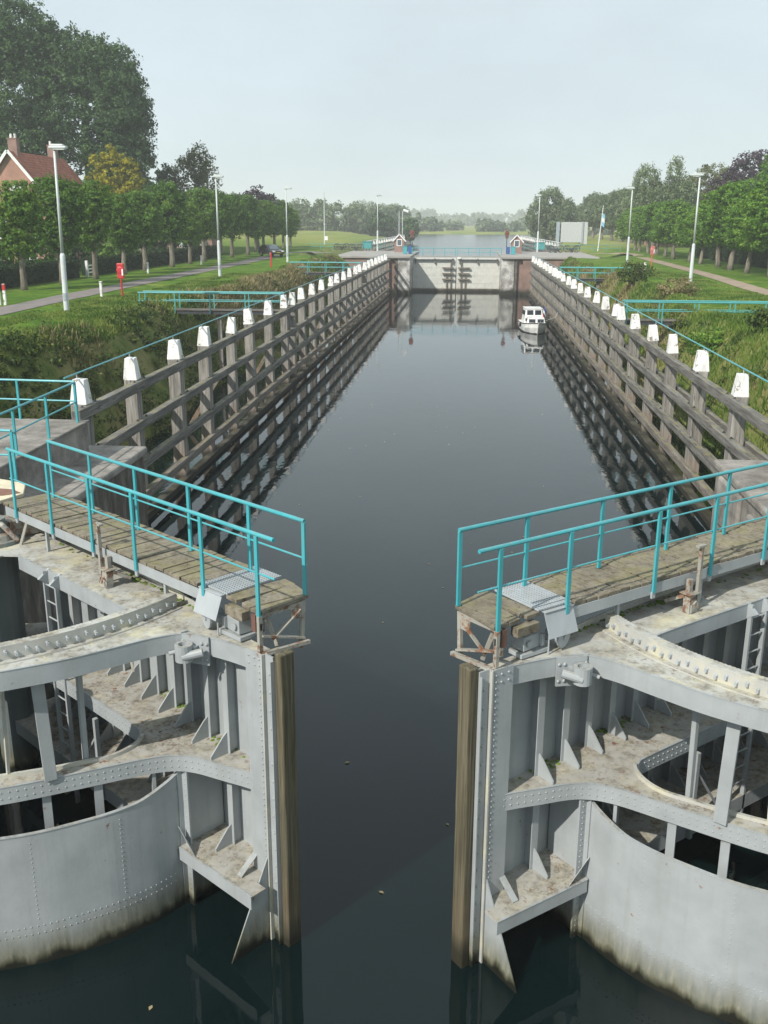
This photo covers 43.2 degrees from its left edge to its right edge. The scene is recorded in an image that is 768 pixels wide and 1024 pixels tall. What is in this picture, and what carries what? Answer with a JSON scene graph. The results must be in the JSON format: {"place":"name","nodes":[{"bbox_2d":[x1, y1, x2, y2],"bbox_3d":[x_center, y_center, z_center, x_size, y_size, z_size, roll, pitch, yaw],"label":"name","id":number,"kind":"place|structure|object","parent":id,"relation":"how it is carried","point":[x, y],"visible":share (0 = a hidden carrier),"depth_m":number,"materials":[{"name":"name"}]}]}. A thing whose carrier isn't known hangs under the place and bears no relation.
{"place":"outdoors","nodes":[
{"label":"outdoors","id":0,"kind":"place"},
{"bbox_2d":[0,134,96,263],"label":"brick house","id":1,"kind":"structure","parent":0,"point":[16,163],"depth_m":103.23,"materials":[{"name":"tile"}]},
{"bbox_2d":[0,251,334,314],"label":"road","id":2,"kind":"structure","parent":0,"point":[8,309],"depth_m":73.53,"materials":[{"name":"grey asphalt"}]},
{"bbox_2d":[259,244,283,256],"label":"parked car","id":3,"kind":"object","parent":2,"relation":"on","point":[273,249],"visible":0.91,"depth_m":135.74,"materials":[{"name":"grey paint"}]},
{"bbox_2d":[0,291,767,1023],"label":"water","id":4,"kind":"structure","parent":0,"point":[392,447],"depth_m":24.44,"materials":[{"name":"black liquid"}]},
{"bbox_2d":[518,302,548,333],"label":"motor boat","id":5,"kind":"object","parent":4,"relation":"on","point":[532,321],"visible":0.99,"depth_m":90.29,"materials":[{"name":"plastic"}]},
{"bbox_2d":[450,462,767,1023],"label":"lock gate","id":6,"kind":"structure","parent":4,"relation":"in","point":[604,758],"depth_m":13.31,"materials":[{"name":"metal"}]},
{"bbox_2d":[528,255,767,527],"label":"timber fender","id":7,"kind":"object","parent":4,"relation":"in","point":[549,285],"visible":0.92,"depth_m":45.25,"materials":[{"name":"grey wood"}]},
{"bbox_2d":[0,224,767,478],"bbox_3d":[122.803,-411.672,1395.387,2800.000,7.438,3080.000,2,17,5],"label":"ground","id":8,"kind":"structure","parent":0,"point":[302,240],"depth_m":69.00,"materials":[{"name":"green plant"}]},
{"bbox_2d":[0,239,37,266],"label":"shrub","id":9,"kind":"object","parent":8,"relation":"on","point":[6,262],"visible":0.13,"depth_m":78.21,"materials":[{"name":"green plant"}]},
{"bbox_2d":[0,179,45,289],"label":"linden tree","id":10,"kind":"object","parent":8,"relation":"on","point":[21,217],"visible":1,"depth_m":68.82,"materials":[{"name":"green plant"}]},
{"bbox_2d":[1,232,57,264],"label":"shrub","id":11,"kind":"object","parent":8,"relation":"on","point":[39,250],"visible":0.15,"depth_m":88.41,"materials":[{"name":"green plant"}]},
{"bbox_2d":[0,0,77,162],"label":"oak tree","id":12,"kind":"object","parent":8,"relation":"on","point":[10,117],"visible":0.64,"depth_m":130.14,"materials":[{"name":"green plant"}]},
{"bbox_2d":[0,259,80,288],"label":"hedge","id":13,"kind":"object","parent":8,"relation":"on","point":[41,272],"visible":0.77,"depth_m":77.85,"materials":[{"name":"green plant"}]},
{"bbox_2d":[48,144,68,310],"bbox_3d":[-17.294,-15.130,52.516,0.950,8.990,0.340,2,17,4],"label":"street lamp","id":14,"kind":"object","parent":8,"relation":"on","point":[54,147],"visible":0.91,"depth_m":52.61,"materials":[{"name":"metal"}]},
{"bbox_2d":[29,173,91,283],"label":"linden tree","id":15,"kind":"object","parent":8,"relation":"on","point":[69,196],"visible":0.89,"depth_m":75.24,"materials":[{"name":"green plant"}]},
{"bbox_2d":[37,224,91,267],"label":"shrub","id":16,"kind":"object","parent":8,"relation":"on","point":[72,253],"visible":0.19,"depth_m":96.25,"materials":[{"name":"green plant"}]},
{"bbox_2d":[0,418,147,699],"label":"quay wall","id":17,"kind":"structure","parent":8,"relation":"on","point":[32,439],"depth_m":23.71,"materials":[{"name":"concrete"}]},
{"bbox_2d":[0,429,17,479],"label":"quay railing","id":18,"kind":"object","parent":17,"relation":"on","point":[12,454],"visible":0.91,"depth_m":19.47,"materials":[{"name":"teal metal"}]},
{"bbox_2d":[0,381,78,455],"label":"quay railing","id":19,"kind":"object","parent":17,"relation":"on","point":[46,413],"visible":1,"depth_m":23.15,"materials":[{"name":"teal metal"}]},
{"bbox_2d":[0,378,78,419],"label":"quay railing","id":20,"kind":"object","parent":17,"relation":"on","point":[18,399],"visible":0.89,"depth_m":25.38,"materials":[{"name":"teal metal"}]},
{"bbox_2d":[10,20,158,254],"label":"oak tree","id":21,"kind":"object","parent":8,"relation":"on","point":[102,83],"visible":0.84,"depth_m":130.47,"materials":[{"name":"green plant"}]},
{"bbox_2d":[68,179,117,278],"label":"linden tree","id":22,"kind":"object","parent":8,"relation":"on","point":[97,223],"visible":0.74,"depth_m":82.16,"materials":[{"name":"green plant"}]},
{"bbox_2d":[85,237,128,257],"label":"shrub","id":23,"kind":"object","parent":8,"relation":"on","point":[108,250],"visible":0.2,"depth_m":103.72,"materials":[{"name":"green plant"}]},
{"bbox_2d":[84,143,146,229],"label":"golden tree","id":24,"kind":"object","parent":8,"relation":"on","point":[118,184],"visible":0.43,"depth_m":115.68,"materials":[{"name":"yellow plant"}]},
{"bbox_2d":[116,263,124,295],"bbox_3d":[-17.498,-15.384,64.604,0.532,2.300,0.280,2,17,5],"label":"life buoy station","id":25,"kind":"object","parent":8,"relation":"on","point":[120,269],"visible":0.98,"depth_m":64.37,"materials":[{"name":"red paint"}]},
{"bbox_2d":[106,193,143,273],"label":"linden tree","id":26,"kind":"object","parent":8,"relation":"on","point":[122,241],"visible":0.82,"depth_m":90.06,"materials":[{"name":"green plant"}]},
{"bbox_2d":[109,174,174,251],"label":"maple tree","id":27,"kind":"object","parent":8,"relation":"on","point":[147,183],"visible":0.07,"depth_m":133.09,"materials":[{"name":"green plant"}]},
{"bbox_2d":[121,188,164,270],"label":"linden tree","id":28,"kind":"object","parent":8,"relation":"on","point":[151,226],"visible":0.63,"depth_m":96.42,"materials":[{"name":"green plant"}]},
{"bbox_2d":[118,233,168,252],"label":"shrub","id":29,"kind":"object","parent":8,"relation":"on","point":[162,243],"visible":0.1,"depth_m":115.51,"materials":[{"name":"green plant"}]},
{"bbox_2d":[79,245,216,275],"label":"hedge","id":30,"kind":"object","parent":8,"relation":"on","point":[106,264],"visible":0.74,"depth_m":103.89,"materials":[{"name":"green plant"}]},
{"bbox_2d":[0,440,310,970],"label":"lock gate","id":31,"kind":"structure","parent":8,"relation":"on","point":[163,722],"depth_m":13.93,"materials":[{"name":"metal"}]},
{"bbox_2d":[153,162,179,188],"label":"cypress tree","id":32,"kind":"object","parent":8,"relation":"on","point":[162,174],"visible":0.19,"depth_m":144.32,"materials":[{"name":"green plant"}]},
{"bbox_2d":[146,180,191,266],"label":"linden tree","id":33,"kind":"object","parent":8,"relation":"on","point":[166,195],"visible":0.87,"depth_m":103.72,"materials":[{"name":"green plant"}]},
{"bbox_2d":[153,233,195,248],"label":"shrub","id":34,"kind":"object","parent":8,"relation":"on","point":[175,245],"visible":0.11,"depth_m":125.86,"materials":[{"name":"green plant"}]},
{"bbox_2d":[157,225,222,253],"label":"house","id":35,"kind":"structure","parent":8,"relation":"on","point":[213,242],"depth_m":138.86,"materials":[{"name":"brick"}]},
{"bbox_2d":[175,201,205,263],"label":"linden tree","id":36,"kind":"object","parent":8,"relation":"on","point":[194,228],"visible":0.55,"depth_m":111.63,"materials":[{"name":"green plant"}]},
{"bbox_2d":[165,140,222,197],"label":"birch tree","id":37,"kind":"object","parent":8,"relation":"on","point":[200,178],"visible":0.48,"depth_m":143.60,"materials":[{"name":"green plant"}]},
{"bbox_2d":[184,186,221,261],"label":"linden tree","id":38,"kind":"object","parent":8,"relation":"on","point":[207,207],"visible":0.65,"depth_m":117.53,"materials":[{"name":"green plant"}]},
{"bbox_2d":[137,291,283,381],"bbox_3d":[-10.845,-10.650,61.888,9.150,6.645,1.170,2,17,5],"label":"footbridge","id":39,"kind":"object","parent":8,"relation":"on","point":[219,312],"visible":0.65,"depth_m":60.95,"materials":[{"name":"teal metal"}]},
{"bbox_2d":[212,174,223,276],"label":"street lamp","id":40,"kind":"object","parent":8,"relation":"on","point":[215,176],"visible":0.93,"depth_m":86.78,"materials":[{"name":"metal"}]},
{"bbox_2d":[205,189,237,258],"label":"linden tree","id":41,"kind":"object","parent":8,"relation":"on","point":[226,209],"visible":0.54,"depth_m":124.63,"materials":[{"name":"green plant"}]},
{"bbox_2d":[63,252,389,520],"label":"timber fender","id":42,"kind":"object","parent":8,"relation":"on","point":[369,293],"visible":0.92,"depth_m":46.08,"materials":[{"name":"grey wood"}]},
{"bbox_2d":[224,194,248,256],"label":"linden tree","id":43,"kind":"object","parent":8,"relation":"on","point":[237,224],"visible":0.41,"depth_m":132.27,"materials":[{"name":"green plant"}]},
{"bbox_2d":[231,193,263,254],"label":"linden tree","id":44,"kind":"object","parent":8,"relation":"on","point":[256,213],"visible":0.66,"depth_m":140.03,"materials":[{"name":"green plant"}]},
{"bbox_2d":[245,205,267,251],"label":"linden tree","id":45,"kind":"object","parent":8,"relation":"on","point":[262,232],"visible":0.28,"depth_m":147.50,"materials":[{"name":"green plant"}]},
{"bbox_2d":[234,184,279,247],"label":"maple tree","id":46,"kind":"object","parent":8,"relation":"on","point":[260,195],"visible":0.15,"depth_m":165.39,"materials":[{"name":"green plant"}]},
{"bbox_2d":[257,199,275,244],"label":"linden tree","id":47,"kind":"object","parent":8,"relation":"on","point":[266,205],"visible":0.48,"depth_m":152.93,"materials":[{"name":"green plant"}]},
{"bbox_2d":[267,204,285,244],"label":"linden tree","id":48,"kind":"object","parent":8,"relation":"on","point":[277,229],"visible":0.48,"depth_m":159.94,"materials":[{"name":"green plant"}]},
{"bbox_2d":[274,200,293,247],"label":"linden tree","id":49,"kind":"object","parent":8,"relation":"on","point":[289,216],"visible":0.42,"depth_m":167.41,"materials":[{"name":"green plant"}]},
{"bbox_2d":[284,187,291,261],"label":"street lamp","id":50,"kind":"object","parent":8,"relation":"on","point":[287,253],"visible":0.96,"depth_m":118.63,"materials":[{"name":"metal"}]},
{"bbox_2d":[284,209,300,246],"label":"linden tree","id":51,"kind":"object","parent":8,"relation":"on","point":[296,220],"visible":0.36,"depth_m":174.67,"materials":[{"name":"green plant"}]},
{"bbox_2d":[187,191,412,236],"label":"poplar wood","id":52,"kind":"object","parent":8,"relation":"on","point":[355,218],"visible":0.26,"depth_m":366.70,"materials":[{"name":"green plant"}]},
{"bbox_2d":[289,262,360,279],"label":"railing","id":53,"kind":"object","parent":8,"relation":"on","point":[319,273],"visible":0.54,"depth_m":104.34,"materials":[{"name":"teal metal"}]},
{"bbox_2d":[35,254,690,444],"bbox_3d":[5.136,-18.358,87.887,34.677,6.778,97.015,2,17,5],"label":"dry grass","id":54,"kind":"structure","parent":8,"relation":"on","point":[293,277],"depth_m":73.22,"materials":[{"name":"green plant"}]},
{"bbox_2d":[338,251,418,293],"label":"quay wall","id":55,"kind":"structure","parent":8,"relation":"on","point":[399,266],"depth_m":136.45,"materials":[{"name":"concrete"}]},
{"bbox_2d":[393,234,405,251],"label":"brick hut","id":56,"kind":"object","parent":55,"relation":"on","point":[399,240],"visible":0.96,"depth_m":152.65,"materials":[{"name":"brick"}]},
{"bbox_2d":[412,248,455,291],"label":"lock gate","id":57,"kind":"structure","parent":55,"relation":"attached to","point":[434,273],"depth_m":141.63,"materials":[{"name":"white metal"}]},
{"bbox_2d":[364,211,398,237],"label":"rounded tree","id":58,"kind":"object","parent":8,"relation":"on","point":[387,224],"visible":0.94,"depth_m":315.49,"materials":[{"name":"green plant"}]},
{"bbox_2d":[0,254,767,478],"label":"rough grass","id":59,"kind":"structure","parent":8,"relation":"on","point":[93,313],"depth_m":57.02,"materials":[{"name":"green plant"}]},
{"bbox_2d":[0,256,767,474],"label":"undergrowth","id":60,"kind":"object","parent":8,"relation":"on","point":[18,340],"visible":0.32,"depth_m":45.69,"materials":[{"name":"green plant"}]},
{"bbox_2d":[400,218,420,243],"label":"rounded tree","id":61,"kind":"object","parent":8,"relation":"on","point":[410,224],"visible":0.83,"depth_m":287.02,"materials":[{"name":"green plant"}]},
{"bbox_2d":[337,199,585,225],"bbox_3d":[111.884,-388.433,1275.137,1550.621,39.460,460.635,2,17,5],"label":"woodland","id":62,"kind":"object","parent":8,"relation":"on","point":[467,220],"visible":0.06,"depth_m":1302.38,"materials":[{"name":"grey plant"}]},
{"bbox_2d":[368,212,625,235],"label":"shore bushes","id":63,"kind":"object","parent":8,"relation":"on","point":[430,224],"visible":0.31,"depth_m":517.86,"materials":[{"name":"green plant"}]},
{"bbox_2d":[497,252,599,294],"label":"quay wall","id":64,"kind":"structure","parent":8,"relation":"on","point":[515,275],"depth_m":135.10,"materials":[{"name":"concrete"}]},
{"bbox_2d":[456,248,501,291],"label":"lock gate","id":65,"kind":"structure","parent":64,"relation":"attached to","point":[477,274],"depth_m":141.10,"materials":[{"name":"white metal"}]},
{"bbox_2d":[510,234,523,252],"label":"brick hut","id":66,"kind":"object","parent":64,"relation":"on","point":[516,240],"visible":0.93,"depth_m":148.27,"materials":[{"name":"brick"}]},
{"bbox_2d":[524,185,579,243],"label":"willow tree","id":67,"kind":"object","parent":8,"relation":"on","point":[552,214],"visible":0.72,"depth_m":245.84,"materials":[{"name":"green plant"}]},
{"bbox_2d":[555,222,587,244],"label":"white panel","id":68,"kind":"object","parent":8,"relation":"on","point":[574,231],"visible":0.94,"depth_m":203.95,"materials":[{"name":"white metal"}]},
{"bbox_2d":[576,191,603,237],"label":"willow tree","id":69,"kind":"object","parent":8,"relation":"on","point":[586,202],"visible":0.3,"depth_m":275.27,"materials":[{"name":"green plant"}]},
{"bbox_2d":[559,267,628,290],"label":"footbridge","id":70,"kind":"object","parent":8,"relation":"on","point":[597,280],"visible":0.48,"depth_m":96.03,"materials":[{"name":"teal metal"}]},
{"bbox_2d":[584,193,610,238],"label":"willow tree","id":71,"kind":"object","parent":8,"relation":"on","point":[594,221],"visible":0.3,"depth_m":258.82,"materials":[{"name":"green plant"}]},
{"bbox_2d":[593,189,621,240],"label":"willow tree","id":72,"kind":"object","parent":8,"relation":"on","point":[599,208],"visible":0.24,"depth_m":241.66,"materials":[{"name":"green plant"}]},
{"bbox_2d":[601,186,629,241],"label":"willow tree","id":73,"kind":"object","parent":8,"relation":"on","point":[616,197],"visible":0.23,"depth_m":227.11,"materials":[{"name":"green plant"}]},
{"bbox_2d":[612,214,628,248],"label":"linden tree","id":74,"kind":"object","parent":8,"relation":"on","point":[617,222],"visible":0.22,"depth_m":172.32,"materials":[{"name":"green plant"}]},
{"bbox_2d":[610,189,632,242],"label":"willow tree","id":75,"kind":"object","parent":8,"relation":"on","point":[617,203],"visible":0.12,"depth_m":213.82,"materials":[{"name":"green plant"}]},
{"bbox_2d":[626,187,634,261],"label":"street lamp","id":76,"kind":"object","parent":8,"relation":"on","point":[628,244],"visible":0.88,"depth_m":113.60,"materials":[{"name":"metal"}]},
{"bbox_2d":[618,205,646,249],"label":"linden tree","id":77,"kind":"object","parent":8,"relation":"on","point":[627,214],"visible":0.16,"depth_m":164.60,"materials":[{"name":"green plant"}]},
{"bbox_2d":[624,211,645,251],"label":"linden tree","id":78,"kind":"object","parent":8,"relation":"on","point":[632,229],"visible":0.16,"depth_m":157.56,"materials":[{"name":"green plant"}]},
{"bbox_2d":[615,260,659,284],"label":"shrub","id":79,"kind":"object","parent":8,"relation":"on","point":[636,269],"visible":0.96,"depth_m":79.80,"materials":[{"name":"green plant"}]},
{"bbox_2d":[630,206,651,252],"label":"linden tree","id":80,"kind":"object","parent":8,"relation":"on","point":[635,218],"visible":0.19,"depth_m":150.27,"materials":[{"name":"green plant"}]},
{"bbox_2d":[621,161,676,247],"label":"poplar tree","id":81,"kind":"object","parent":8,"relation":"on","point":[646,195],"visible":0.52,"depth_m":177.70,"materials":[{"name":"green plant"}]},
{"bbox_2d":[635,200,667,254],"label":"linden tree","id":82,"kind":"object","parent":8,"relation":"on","point":[650,210],"visible":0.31,"depth_m":142.96,"materials":[{"name":"green plant"}]},
{"bbox_2d":[645,215,676,256],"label":"linden tree","id":83,"kind":"object","parent":8,"relation":"on","point":[649,234],"visible":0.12,"depth_m":138.11,"materials":[{"name":"green plant"}]},
{"bbox_2d":[650,199,694,258],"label":"linden tree","id":84,"kind":"object","parent":8,"relation":"on","point":[670,211],"visible":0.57,"depth_m":129.66,"materials":[{"name":"green plant"}]},
{"bbox_2d":[656,274,701,296],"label":"shrub","id":85,"kind":"object","parent":8,"relation":"on","point":[682,285],"visible":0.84,"depth_m":68.45,"materials":[{"name":"beige plant"}]},
{"bbox_2d":[661,155,700,247],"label":"poplar tree","id":86,"kind":"object","parent":8,"relation":"on","point":[677,184],"visible":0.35,"depth_m":177.14,"materials":[{"name":"green plant"}]},
{"bbox_2d":[669,211,698,261],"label":"linden tree","id":87,"kind":"object","parent":8,"relation":"on","point":[676,240],"visible":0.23,"depth_m":123.02,"materials":[{"name":"green plant"}]},
{"bbox_2d":[623,300,767,324],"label":"footbridge","id":88,"kind":"object","parent":8,"relation":"on","point":[653,322],"visible":0.35,"depth_m":55.83,"materials":[{"name":"teal metal"}]},
{"bbox_2d":[677,206,715,263],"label":"linden tree","id":89,"kind":"object","parent":8,"relation":"on","point":[691,223],"visible":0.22,"depth_m":116.61,"materials":[{"name":"green plant"}]},
{"bbox_2d":[689,173,703,280],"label":"street lamp","id":90,"kind":"object","parent":8,"relation":"on","point":[693,245],"visible":0.88,"depth_m":80.64,"materials":[{"name":"metal"}]},
{"bbox_2d":[685,325,726,359],"bbox_3d":[16.395,-8.522,49.013,2.612,1.806,2.299,2,17,5],"label":"shrub","id":91,"kind":"object","parent":8,"relation":"on","point":[704,339],"visible":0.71,"depth_m":48.51,"materials":[{"name":"green plant"}]},
{"bbox_2d":[679,162,739,202],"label":"elm tree","id":92,"kind":"object","parent":8,"relation":"on","point":[705,169],"visible":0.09,"depth_m":188.41,"materials":[{"name":"green plant"}]},
{"bbox_2d":[689,189,730,266],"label":"linden tree","id":93,"kind":"object","parent":8,"relation":"on","point":[705,201],"visible":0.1,"depth_m":109.45,"materials":[{"name":"green plant"}]},
{"bbox_2d":[697,178,755,269],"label":"linden tree","id":94,"kind":"object","parent":8,"relation":"on","point":[730,194],"visible":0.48,"depth_m":101.15,"materials":[{"name":"green plant"}]},
{"bbox_2d":[695,243,767,268],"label":"hedge","id":95,"kind":"object","parent":8,"relation":"on","point":[759,260],"visible":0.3,"depth_m":118.36,"materials":[{"name":"green plant"}]},
{"bbox_2d":[703,149,767,200],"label":"copper beech","id":96,"kind":"object","parent":8,"relation":"on","point":[732,174],"visible":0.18,"depth_m":146.49,"materials":[{"name":"purple plant"}]},
{"bbox_2d":[706,459,767,567],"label":"quay wall","id":97,"kind":"structure","parent":8,"relation":"on","point":[747,509],"depth_m":23.47,"materials":[{"name":"concrete"}]},
{"bbox_2d":[721,198,767,273],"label":"linden tree","id":98,"kind":"object","parent":8,"relation":"on","point":[736,219],"visible":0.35,"depth_m":95.62,"materials":[{"name":"green plant"}]},
{"bbox_2d":[732,177,767,277],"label":"linden tree","id":99,"kind":"object","parent":8,"relation":"on","point":[757,203],"visible":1,"depth_m":87.94,"materials":[{"name":"green plant"}]},
{"bbox_2d":[741,305,767,333],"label":"shrub","id":100,"kind":"object","parent":8,"relation":"on","point":[762,321],"visible":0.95,"depth_m":44.87,"materials":[{"name":"green plant"}]},
{"bbox_2d":[746,154,767,188],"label":"elm tree","id":101,"kind":"object","parent":8,"relation":"on","point":[763,175],"visible":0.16,"depth_m":117.81,"materials":[{"name":"green plant"}]},
{"bbox_2d":[0,0,767,220],"label":"sky","id":102,"kind":"structure","parent":0,"point":[467,107],"materials":[{"name":"white"}]},
{"bbox_2d":[383,234,559,267],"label":"water","id":103,"kind":"structure","parent":0,"point":[426,244],"depth_m":284.96,"materials":[{"name":"black liquid"}]},
{"bbox_2d":[364,235,405,250],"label":"timber fender","id":104,"kind":"object","parent":103,"relation":"in","point":[388,243],"visible":0.41,"depth_m":205.26,"materials":[{"name":"white wood"}]},
{"bbox_2d":[520,235,559,251],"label":"timber fender","id":105,"kind":"object","parent":103,"relation":"in","point":[528,244],"visible":0.56,"depth_m":215.57,"materials":[{"name":"white wood"}]},
{"bbox_2d":[596,253,767,294],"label":"path","id":106,"kind":"structure","parent":0,"point":[742,285],"depth_m":90.96,"materials":[{"name":"beige concrete"}]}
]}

